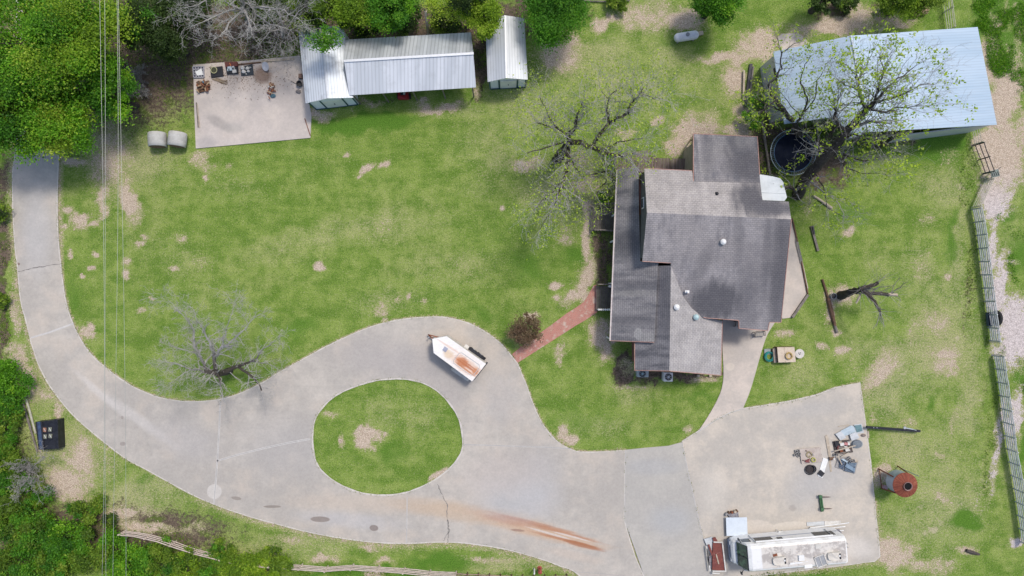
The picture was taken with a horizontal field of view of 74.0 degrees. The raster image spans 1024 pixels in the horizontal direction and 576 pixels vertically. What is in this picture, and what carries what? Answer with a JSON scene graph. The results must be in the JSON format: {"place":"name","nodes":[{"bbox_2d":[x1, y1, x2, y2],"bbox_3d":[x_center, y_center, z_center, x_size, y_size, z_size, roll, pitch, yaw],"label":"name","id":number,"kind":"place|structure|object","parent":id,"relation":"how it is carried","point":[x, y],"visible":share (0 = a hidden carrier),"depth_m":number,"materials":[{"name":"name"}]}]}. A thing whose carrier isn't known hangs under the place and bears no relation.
{"place":"outdoors","nodes":[
{"label":"outdoors","id":0,"kind":"place"},
{"bbox_2d":[35,418,64,449],"bbox_3d":[-40.366,12.734,59.490,2.053,0.980,2.610,-4,90,0],"label":"truck bed cover","id":1,"kind":"object","parent":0,"point":[50,433],"visible":0.98,"depth_m":59.15,"materials":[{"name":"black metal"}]},
{"bbox_2d":[100,33,104,566],"bbox_3d":[-28.386,0.000,47.000,0.460,0.021,52.820,0,90,0],"label":"overhead wire","id":2,"kind":"object","parent":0,"point":[104,317],"visible":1,"depth_m":46.99,"materials":[{"name":"black metal"}]},
{"bbox_2d":[113,16,117,538],"bbox_3d":[-27.401,0.000,46.999,0.317,0.021,52.820,0,90,0],"label":"overhead wire","id":3,"kind":"object","parent":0,"point":[116,323],"visible":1,"depth_m":46.99,"materials":[{"name":"black metal"}]},
{"bbox_2d":[118,0,125,454],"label":"overhead wire","id":4,"kind":"object","parent":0,"point":[122,228],"visible":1,"depth_m":46.99,"materials":[{"name":"black metal"}]},
{"bbox_2d":[12,2,642,575],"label":"driveway","id":5,"kind":"structure","parent":0,"point":[550,500],"depth_m":59.93,"materials":[{"name":"concrete"}]},
{"bbox_2d":[18,263,737,575],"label":"driveway joint","id":6,"kind":"object","parent":5,"relation":"on","point":[437,484],"visible":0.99,"depth_m":59.92,"materials":[{"name":"grey concrete"}]},
{"bbox_2d":[31,323,742,575],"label":"driveway joint band","id":7,"kind":"object","parent":5,"relation":"on","point":[407,497],"visible":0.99,"depth_m":59.92,"materials":[{"name":"grey concrete"}]},
{"bbox_2d":[12,0,879,575],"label":"driveway edge","id":8,"kind":"object","parent":5,"relation":"on","point":[380,380],"visible":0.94,"depth_m":59.93,"materials":[{"name":"concrete"}]},
{"bbox_2d":[428,334,487,380],"bbox_3d":[-5.031,5.724,58.904,5.715,2.189,2.608,35,90,0],"label":"cargo trailer","id":9,"kind":"object","parent":5,"relation":"on","point":[466,362],"visible":1,"depth_m":57.89,"materials":[{"name":"metal"}]},
{"bbox_2d":[625,442,710,575],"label":"driveway middle slab","id":10,"kind":"structure","parent":5,"relation":"attached to","point":[662,521],"depth_m":59.93,"materials":[{"name":"concrete"}]},
{"bbox_2d":[0,0,1023,575],"bbox_3d":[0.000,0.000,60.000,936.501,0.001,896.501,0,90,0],"label":"ground","id":11,"kind":"structure","parent":0,"point":[368,210],"depth_m":60.00,"materials":[{"name":"green plant"}]},
{"bbox_2d":[0,415,23,445],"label":"bush","id":12,"kind":"object","parent":11,"relation":"on","point":[10,436],"visible":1,"depth_m":59.02,"materials":[{"name":"green plant"}]},
{"bbox_2d":[0,391,25,423],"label":"bush","id":13,"kind":"object","parent":11,"relation":"on","point":[9,400],"visible":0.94,"depth_m":58.78,"materials":[{"name":"green plant"}]},
{"bbox_2d":[0,442,27,486],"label":"bush","id":14,"kind":"object","parent":11,"relation":"on","point":[8,455],"visible":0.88,"depth_m":58.63,"materials":[{"name":"green plant"}]},
{"bbox_2d":[0,98,27,160],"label":"oak tree","id":15,"kind":"object","parent":11,"relation":"on","point":[10,130],"visible":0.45,"depth_m":53.62,"materials":[{"name":"green plant"}]},
{"bbox_2d":[0,494,33,543],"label":"bush","id":16,"kind":"object","parent":11,"relation":"on","point":[9,508],"visible":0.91,"depth_m":58.14,"materials":[{"name":"green plant"}]},
{"bbox_2d":[0,469,36,499],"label":"bush","id":17,"kind":"object","parent":11,"relation":"on","point":[6,483],"visible":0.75,"depth_m":58.75,"materials":[{"name":"green plant"}]},
{"bbox_2d":[0,353,38,422],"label":"bush","id":18,"kind":"object","parent":11,"relation":"on","point":[8,371],"visible":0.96,"depth_m":58.77,"materials":[{"name":"green plant"}]},
{"bbox_2d":[0,537,47,575],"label":"bush","id":19,"kind":"object","parent":11,"relation":"on","point":[7,555],"visible":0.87,"depth_m":57.99,"materials":[{"name":"green plant"}]},
{"bbox_2d":[0,441,57,504],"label":"bare bush","id":20,"kind":"object","parent":11,"relation":"on","point":[30,470],"visible":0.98,"depth_m":57.93,"materials":[{"name":"grey plant"}]},
{"bbox_2d":[8,500,63,556],"bbox_3d":[-41.196,20.583,58.705,4.481,2.608,5.535,-24,90,0],"label":"bush","id":21,"kind":"object","parent":11,"relation":"on","point":[35,530],"visible":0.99,"depth_m":58.21,"materials":[{"name":"green plant"}]},
{"bbox_2d":[20,480,54,510],"bbox_3d":[-41.170,17.982,59.269,3.044,1.493,2.899,0,90,0],"label":"bush","id":22,"kind":"object","parent":11,"relation":"on","point":[34,498],"visible":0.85,"depth_m":59.01,"materials":[{"name":"green plant"}]},
{"bbox_2d":[28,544,72,575],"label":"bush","id":23,"kind":"object","parent":11,"relation":"on","point":[62,569],"visible":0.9,"depth_m":57.89,"materials":[{"name":"green plant"}]},
{"bbox_2d":[0,86,103,168],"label":"oak tree","id":24,"kind":"object","parent":11,"relation":"on","point":[51,129],"visible":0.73,"depth_m":54.23,"materials":[{"name":"green plant"}]},
{"bbox_2d":[0,0,124,124],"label":"oak tree","id":25,"kind":"object","parent":11,"relation":"on","point":[17,83],"visible":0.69,"depth_m":51.91,"materials":[{"name":"green plant"}]},
{"bbox_2d":[37,510,94,570],"bbox_3d":[-38.549,22.027,58.711,4.674,2.640,4.693,30,90,0],"label":"bush","id":26,"kind":"object","parent":11,"relation":"on","point":[53,551],"visible":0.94,"depth_m":58.34,"materials":[{"name":"green plant"}]},
{"bbox_2d":[11,0,160,95],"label":"oak tree","id":27,"kind":"object","parent":11,"relation":"on","point":[102,17],"visible":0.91,"depth_m":51.90,"materials":[{"name":"green plant"}]},
{"bbox_2d":[63,489,108,526],"bbox_3d":[-36.865,18.828,59.196,3.217,1.706,3.570,36,90,0],"label":"bush","id":28,"kind":"object","parent":11,"relation":"on","point":[77,507],"visible":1,"depth_m":58.91,"materials":[{"name":"green plant"}]},
{"bbox_2d":[64,526,116,574],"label":"bush","id":29,"kind":"object","parent":11,"relation":"on","point":[81,561],"visible":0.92,"depth_m":58.29,"materials":[{"name":"green plant"}]},
{"bbox_2d":[69,48,142,127],"bbox_3d":[-33.041,-15.914,56.666,5.672,6.776,6.648,-27,90,0],"label":"oak tree","id":30,"kind":"object","parent":11,"relation":"on","point":[112,105],"visible":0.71,"depth_m":55.27,"materials":[{"name":"green plant"}]},
{"bbox_2d":[100,511,118,530],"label":"bush","id":31,"kind":"object","parent":11,"relation":"on","point":[109,521],"visible":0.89,"depth_m":59.29,"materials":[{"name":"green plant"}]},
{"bbox_2d":[96,526,131,568],"bbox_3d":[-34.788,22.447,59.069,3.361,1.880,3.499,-41,90,0],"label":"bush","id":32,"kind":"object","parent":11,"relation":"on","point":[118,542],"visible":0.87,"depth_m":58.72,"materials":[{"name":"green plant"}]},
{"bbox_2d":[100,541,160,575],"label":"bush","id":33,"kind":"object","parent":11,"relation":"on","point":[123,565],"visible":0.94,"depth_m":58.54,"materials":[{"name":"green plant"}]},
{"bbox_2d":[118,63,151,98],"bbox_3d":[-32.795,-18.003,59.205,3.371,2.686,3.327,0,90,0],"label":"brush heap","id":34,"kind":"object","parent":11,"relation":"on","point":[136,73],"visible":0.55,"depth_m":58.95,"materials":[{"name":"grey plant"}]},
{"bbox_2d":[106,0,174,57],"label":"cedar tree","id":35,"kind":"object","parent":11,"relation":"on","point":[149,14],"visible":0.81,"depth_m":54.64,"materials":[{"name":"green plant"}]},
{"bbox_2d":[147,131,166,147],"bbox_3d":[-30.903,-12.925,59.250,1.540,1.486,1.340,-2,90,0],"label":"hay bale","id":36,"kind":"object","parent":11,"relation":"on","point":[156,139],"visible":1,"depth_m":58.68},
{"bbox_2d":[136,541,188,575],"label":"bush","id":37,"kind":"object","parent":11,"relation":"on","point":[178,565],"visible":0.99,"depth_m":58.58,"materials":[{"name":"green plant"}]},
{"bbox_2d":[140,21,195,64],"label":"cedar tree","id":38,"kind":"object","parent":11,"relation":"on","point":[173,52],"visible":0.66,"depth_m":56.30,"materials":[{"name":"green plant"}]},
{"bbox_2d":[167,130,186,147],"bbox_3d":[-29.160,-12.954,59.250,1.540,1.486,1.340,6,90,0],"label":"hay bale","id":39,"kind":"object","parent":11,"relation":"on","point":[177,139],"visible":1,"depth_m":58.67},
{"bbox_2d":[144,0,217,29],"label":"cedar tree","id":40,"kind":"object","parent":11,"relation":"on","point":[169,4],"visible":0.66,"depth_m":55.09,"materials":[{"name":"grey plant"}]},
{"bbox_2d":[166,544,205,575],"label":"bush","id":41,"kind":"object","parent":11,"relation":"on","point":[189,560],"visible":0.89,"depth_m":58.74,"materials":[{"name":"green plant"}]},
{"bbox_2d":[195,547,231,575],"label":"bush","id":42,"kind":"object","parent":11,"relation":"on","point":[206,568],"visible":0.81,"depth_m":58.82,"materials":[{"name":"green plant"}]},
{"bbox_2d":[139,281,296,421],"bbox_3d":[-22.593,4.882,54.780,11.139,10.543,11.280,0,90,0],"label":"bare tree","id":43,"kind":"object","parent":11,"relation":"on","point":[216,372],"visible":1,"depth_m":54.10,"materials":[{"name":"grey plant"}]},
{"bbox_2d":[209,536,238,563],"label":"bush","id":44,"kind":"object","parent":11,"relation":"on","point":[216,547],"visible":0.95,"depth_m":59.27,"materials":[{"name":"green plant"}]},
{"bbox_2d":[153,0,325,58],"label":"bare tree","id":45,"kind":"object","parent":11,"relation":"on","point":[243,9],"visible":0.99,"depth_m":51.91,"materials":[{"name":"grey plant"}]},
{"bbox_2d":[216,548,267,575],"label":"bush","id":46,"kind":"object","parent":11,"relation":"on","point":[232,568],"visible":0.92,"depth_m":58.55,"materials":[{"name":"green plant"}]},
{"bbox_2d":[193,56,311,148],"bbox_3d":[-22.986,-16.406,59.960,10.390,0.120,7.376,-5,90,0],"label":"shed pad","id":47,"kind":"object","parent":11,"relation":"on","point":[235,118],"visible":0.88,"depth_m":59.90,"materials":[{"name":"concrete"}]},
{"bbox_2d":[192,66,204,77],"bbox_3d":[-27.567,-18.992,59.800,1.049,0.200,1.043,0,90,0],"label":"lattice crate","id":48,"kind":"object","parent":47,"relation":"on","point":[198,71],"visible":1,"depth_m":59.74,"materials":[{"name":"white paint"}]},
{"bbox_2d":[196,79,210,92],"bbox_3d":[-27.134,-17.701,59.688,1.298,0.404,1.178,0,90,0],"label":"firewood pallet","id":49,"kind":"object","parent":47,"relation":"on","point":[202,87],"visible":1,"depth_m":59.62,"materials":[{"name":"brown wood"}]},
{"bbox_2d":[224,61,238,74],"bbox_3d":[-24.623,-19.325,59.710,1.149,0.360,1.057,0,90,0],"label":"junk bin","id":50,"kind":"object","parent":47,"relation":"on","point":[232,68],"visible":1,"depth_m":59.58,"materials":[{"name":"black plastic"}]},
{"bbox_2d":[221,0,304,35],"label":"cedar tree","id":51,"kind":"object","parent":11,"relation":"on","point":[259,3],"visible":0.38,"depth_m":55.52,"materials":[{"name":"grey plant"}]},
{"bbox_2d":[239,548,293,575],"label":"bush","id":52,"kind":"object","parent":11,"relation":"on","point":[273,569],"visible":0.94,"depth_m":58.50,"materials":[{"name":"green plant"}]},
{"bbox_2d":[259,543,290,569],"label":"bush","id":53,"kind":"object","parent":11,"relation":"on","point":[266,562],"visible":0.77,"depth_m":58.84,"materials":[{"name":"green plant"}]},
{"bbox_2d":[245,0,320,79],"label":"bare tree","id":54,"kind":"object","parent":11,"relation":"on","point":[283,30],"visible":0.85,"depth_m":55.53,"materials":[{"name":"grey plant"}]},
{"bbox_2d":[117,529,456,575],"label":"rail fence","id":55,"kind":"object","parent":11,"relation":"on","point":[361,567],"visible":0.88,"depth_m":59.10,"materials":[{"name":"grey wood"}]},
{"bbox_2d":[276,0,334,37],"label":"cedar tree","id":56,"kind":"object","parent":11,"relation":"on","point":[307,15],"visible":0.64,"depth_m":55.43,"materials":[{"name":"grey plant"}]},
{"bbox_2d":[126,19,486,58],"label":"dead leaf litter","id":57,"kind":"object","parent":11,"relation":"on","point":[273,39],"visible":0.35,"depth_m":59.97,"materials":[{"name":"brown plant"}]},
{"bbox_2d":[302,22,347,53],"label":"overhanging tree","id":58,"kind":"object","parent":11,"relation":"on","point":[327,41],"visible":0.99,"depth_m":53.87,"materials":[{"name":"green plant"}]},
{"bbox_2d":[299,26,358,109],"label":"metal roof shed","id":59,"kind":"structure","parent":11,"relation":"on","point":[325,81],"depth_m":57.10,"materials":[{"name":"white metal"}]},
{"bbox_2d":[311,0,374,35],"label":"elm tree","id":60,"kind":"object","parent":11,"relation":"on","point":[346,14],"visible":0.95,"depth_m":54.57,"materials":[{"name":"green plant"}]},
{"bbox_2d":[349,19,379,38],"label":"bush","id":61,"kind":"object","parent":11,"relation":"on","point":[364,33],"visible":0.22,"depth_m":58.79,"materials":[{"name":"green plant"}]},
{"bbox_2d":[362,0,423,37],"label":"elm tree","id":62,"kind":"object","parent":11,"relation":"on","point":[395,13],"visible":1,"depth_m":54.51,"materials":[{"name":"green plant"}]},
{"bbox_2d":[344,32,475,103],"bbox_3d":[-8.530,-18.876,58.097,10.765,3.805,4.792,-3,90,0],"label":"carport","id":63,"kind":"object","parent":11,"relation":"on","point":[412,64],"visible":0.99,"depth_m":56.75,"materials":[{"name":"grey metal"}]},
{"bbox_2d":[397,2,422,35],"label":"bush","id":64,"kind":"object","parent":11,"relation":"on","point":[406,29],"visible":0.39,"depth_m":58.01,"materials":[{"name":"green plant"}]},
{"bbox_2d":[418,0,472,26],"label":"elm tree","id":65,"kind":"object","parent":11,"relation":"on","point":[434,4],"visible":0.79,"depth_m":55.39,"materials":[{"name":"green plant"}]},
{"bbox_2d":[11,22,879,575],"bbox_3d":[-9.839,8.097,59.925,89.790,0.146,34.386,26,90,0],"label":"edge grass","id":66,"kind":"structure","parent":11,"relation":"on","point":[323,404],"depth_m":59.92,"materials":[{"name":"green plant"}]},
{"bbox_2d":[428,4,466,34],"bbox_3d":[-5.642,-22.895,58.695,3.638,2.612,3.240,0,90,0],"label":"bush","id":67,"kind":"object","parent":11,"relation":"on","point":[449,27],"visible":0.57,"depth_m":58.37,"materials":[{"name":"green plant"}]},
{"bbox_2d":[448,0,485,24],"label":"elm tree","id":68,"kind":"object","parent":11,"relation":"on","point":[463,5],"visible":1,"depth_m":53.83,"materials":[{"name":"green plant"}]},
{"bbox_2d":[456,0,504,42],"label":"elm tree","id":69,"kind":"object","parent":11,"relation":"on","point":[487,23],"visible":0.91,"depth_m":54.69,"materials":[{"name":"green plant"}]},
{"bbox_2d":[78,3,892,283],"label":"weeds under trees","id":70,"kind":"object","parent":11,"relation":"on","point":[374,37],"visible":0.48,"depth_m":59.93,"materials":[{"name":"green plant"}]},
{"bbox_2d":[486,15,527,89],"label":"metal roof shed","id":71,"kind":"structure","parent":11,"relation":"on","point":[506,52],"depth_m":57.19,"materials":[{"name":"white metal"}]},
{"bbox_2d":[505,310,544,348],"bbox_3d":[1.098,3.679,58.525,3.404,2.989,3.632,0,90,0],"label":"plum shrub","id":72,"kind":"object","parent":11,"relation":"on","point":[527,336],"visible":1,"depth_m":57.97,"materials":[{"name":"brown plant"}]},
{"bbox_2d":[512,0,598,54],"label":"elm tree","id":73,"kind":"object","parent":11,"relation":"on","point":[549,20],"visible":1,"depth_m":54.59,"materials":[{"name":"green plant"}]},
{"bbox_2d":[564,133,647,233],"bbox_3d":[7.404,-8.060,55.664,6.927,8.841,7.860,0,90,0],"label":"budding tree","id":74,"kind":"object","parent":11,"relation":"on","point":[613,175],"visible":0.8,"depth_m":53.95,"materials":[{"name":"green plant"}]},
{"bbox_2d":[504,49,712,259],"bbox_3d":[5.335,-12.246,54.105,17.956,11.843,13.203,-32,90,0],"label":"budding tree","id":75,"kind":"object","parent":11,"relation":"on","point":[564,150],"visible":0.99,"depth_m":52.09,"materials":[{"name":"green plant"}]},
{"bbox_2d":[606,0,632,12],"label":"bush","id":76,"kind":"object","parent":11,"relation":"on","point":[614,4],"visible":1,"depth_m":59.08,"materials":[{"name":"green plant"}]},
{"bbox_2d":[674,30,698,42],"bbox_3d":[15.229,-21.984,59.440,2.160,1.120,0.760,-9,90,0],"label":"propane tank","id":77,"kind":"object","parent":11,"relation":"on","point":[686,36],"visible":1,"depth_m":59.10,"materials":[{"name":"white metal"}]},
{"bbox_2d":[591,133,791,375],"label":"house","id":78,"kind":"structure","parent":11,"relation":"on","point":[701,239],"depth_m":55.08,"materials":[{"name":"grey"}]},
{"bbox_2d":[687,0,747,30],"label":"elm tree","id":79,"kind":"object","parent":11,"relation":"on","point":[722,12],"visible":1,"depth_m":55.69,"materials":[{"name":"green plant"}]},
{"bbox_2d":[699,319,773,429],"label":"walkway","id":80,"kind":"structure","parent":11,"relation":"on","point":[741,350],"depth_m":59.93,"materials":[{"name":"concrete"}]},
{"bbox_2d":[740,92,767,132],"bbox_3d":[20.957,-15.182,59.036,2.462,1.960,3.648,0,90,0],"label":"shrub","id":81,"kind":"object","parent":11,"relation":"on","point":[753,124],"visible":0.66,"depth_m":58.61,"materials":[{"name":"green plant"}]},
{"bbox_2d":[761,119,770,174],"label":"wooden beam","id":82,"kind":"structure","parent":11,"relation":"on","point":[766,150],"depth_m":59.62,"materials":[{"name":"grey wood"}]},
{"bbox_2d":[682,383,878,575],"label":"parking pad","id":83,"kind":"object","parent":11,"relation":"on","point":[748,464],"visible":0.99,"depth_m":59.93,"materials":[{"name":"concrete"}]},
{"bbox_2d":[704,537,725,573],"bbox_3d":[17.862,23.453,59.655,1.543,0.290,3.240,-9,90,0],"label":"trailer","id":84,"kind":"object","parent":83,"relation":"on","point":[716,560],"visible":1,"depth_m":59.60,"materials":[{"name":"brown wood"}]},
{"bbox_2d":[726,517,747,535],"bbox_3d":[19.689,20.901,59.575,1.898,0.050,1.635,0,90,0],"label":"white tabletop","id":85,"kind":"object","parent":83,"relation":"on","point":[735,526],"visible":1,"depth_m":59.55,"materials":[{"name":"white plastic"}]},
{"bbox_2d":[727,527,847,574],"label":"motorhome","id":86,"kind":"object","parent":83,"relation":"on","point":[777,550],"visible":0.96,"depth_m":57.19,"materials":[{"name":"white metal"}]},
{"bbox_2d":[799,447,821,463],"bbox_3d":[26.312,14.717,59.898,1.925,0.195,1.306,-6,90,0],"label":"plywood pallet","id":87,"kind":"object","parent":83,"relation":"on","point":[816,452],"visible":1,"depth_m":59.80,"materials":[{"name":"grey wood"}]},
{"bbox_2d":[832,440,852,453],"bbox_3d":[29.120,13.953,59.795,1.661,0.370,1.206,-7,90,0],"label":"crate pile","id":88,"kind":"object","parent":83,"relation":"on","point":[838,445],"visible":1,"depth_m":59.70,"materials":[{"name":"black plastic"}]},
{"bbox_2d":[835,456,857,473],"bbox_3d":[29.437,15.543,59.805,1.837,0.310,1.208,14,90,0],"label":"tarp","id":89,"kind":"object","parent":83,"relation":"on","point":[848,466],"visible":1,"depth_m":59.76,"materials":[{"name":"blue plastic"}]},
{"bbox_2d":[771,346,795,362],"bbox_3d":[23.802,5.851,59.615,1.861,0.730,1.411,0,90,0],"label":"wooden chest","id":90,"kind":"object","parent":11,"relation":"on","point":[779,353],"visible":1,"depth_m":59.25,"materials":[{"name":"brown wood"}]},
{"bbox_2d":[724,14,848,137],"bbox_3d":[20.881,-15.982,54.025,9.519,12.212,8.898,0,90,0],"label":"budding tree","id":91,"kind":"object","parent":11,"relation":"on","point":[779,105],"visible":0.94,"depth_m":52.14,"materials":[{"name":"green plant"}]},
{"bbox_2d":[769,129,815,175],"bbox_3d":[24.451,-11.791,59.538,4.016,0.930,4.013,0,90,0],"label":"trampoline","id":92,"kind":"object","parent":11,"relation":"on","point":[784,149],"visible":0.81,"depth_m":59.12,"materials":[{"name":"black fabric"}]},
{"bbox_2d":[778,33,809,49],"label":"old slab","id":93,"kind":"structure","parent":11,"relation":"on","point":[785,45],"depth_m":59.95,"materials":[{"name":"concrete"}]},
{"bbox_2d":[809,122,829,142],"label":"shrub","id":94,"kind":"object","parent":11,"relation":"on","point":[822,133],"visible":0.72,"depth_m":58.81,"materials":[{"name":"green plant"}]},
{"bbox_2d":[802,0,843,16],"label":"elm tree","id":95,"kind":"object","parent":11,"relation":"on","point":[819,6],"visible":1,"depth_m":56.82,"materials":[{"name":"green plant"}]},
{"bbox_2d":[806,171,877,238],"bbox_3d":[27.473,-6.787,58.364,6.440,3.996,4.027,36,90,0],"label":"tree","id":96,"kind":"object","parent":11,"relation":"on","point":[836,205],"visible":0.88,"depth_m":58.29,"materials":[{"name":"green plant"}]},
{"bbox_2d":[836,0,859,14],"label":"bush","id":97,"kind":"object","parent":11,"relation":"on","point":[845,6],"visible":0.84,"depth_m":58.96,"materials":[{"name":"green plant"}]},
{"bbox_2d":[761,2,977,245],"bbox_3d":[25.667,-12.117,52.085,12.679,16.135,13.789,40,90,0],"label":"budding tree","id":98,"kind":"object","parent":11,"relation":"on","point":[814,168],"visible":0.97,"depth_m":49.79,"materials":[{"name":"green plant"}]},
{"bbox_2d":[836,262,907,332],"bbox_3d":[30.055,0.424,56.951,5.269,6.289,4.908,36,90,0],"label":"pruned tree","id":99,"kind":"object","parent":11,"relation":"on","point":[864,290],"visible":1,"depth_m":56.37,"materials":[{"name":"brown plant"}]},
{"bbox_2d":[760,27,996,147],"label":"barn","id":100,"kind":"structure","parent":11,"relation":"on","point":[973,75],"depth_m":55.91,"materials":[{"name":"metal"}]},
{"bbox_2d":[866,426,920,431],"bbox_3d":[33.416,12.244,59.646,4.822,0.707,0.462,4,90,0],"label":"steel boom","id":101,"kind":"object","parent":11,"relation":"on","point":[904,428],"visible":1,"depth_m":59.40,"materials":[{"name":"black metal"}]},
{"bbox_2d":[878,466,917,496],"bbox_3d":[33.449,16.686,58.573,2.395,2.865,2.100,0,90,0],"label":"feed bin","id":102,"kind":"object","parent":11,"relation":"on","point":[901,483],"visible":1,"depth_m":57.52,"materials":[{"name":"metal"}]},
{"bbox_2d":[871,0,948,25],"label":"elm tree","id":103,"kind":"object","parent":11,"relation":"on","point":[888,8],"visible":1,"depth_m":56.75,"materials":[{"name":"green plant"}]},
{"bbox_2d":[971,207,1001,341],"bbox_3d":[41.389,-1.154,59.295,0.249,1.413,11.820,-8,90,0],"label":"pipe fence","id":104,"kind":"object","parent":11,"relation":"on","point":[993,300],"visible":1,"depth_m":59.15,"materials":[{"name":"grey metal"}]},
{"bbox_2d":[992,355,1023,543],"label":"pipe fence","id":105,"kind":"object","parent":11,"relation":"on","point":[1008,396],"visible":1,"depth_m":59.30,"materials":[{"name":"grey metal"}]},
{"bbox_2d":[512,285,596,362],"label":"brick path","id":106,"kind":"structure","parent":0,"point":[582,312],"depth_m":59.95,"materials":[{"name":"red brick"}]},
{"bbox_2d":[782,222,808,318],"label":"patio","id":107,"kind":"structure","parent":0,"point":[795,292],"depth_m":59.90,"materials":[{"name":"grey concrete"}]},
{"bbox_2d":[969,0,1023,396],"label":"pasture grass","id":108,"kind":"structure","parent":0,"point":[1007,65],"depth_m":59.89,"materials":[{"name":"green plant"}]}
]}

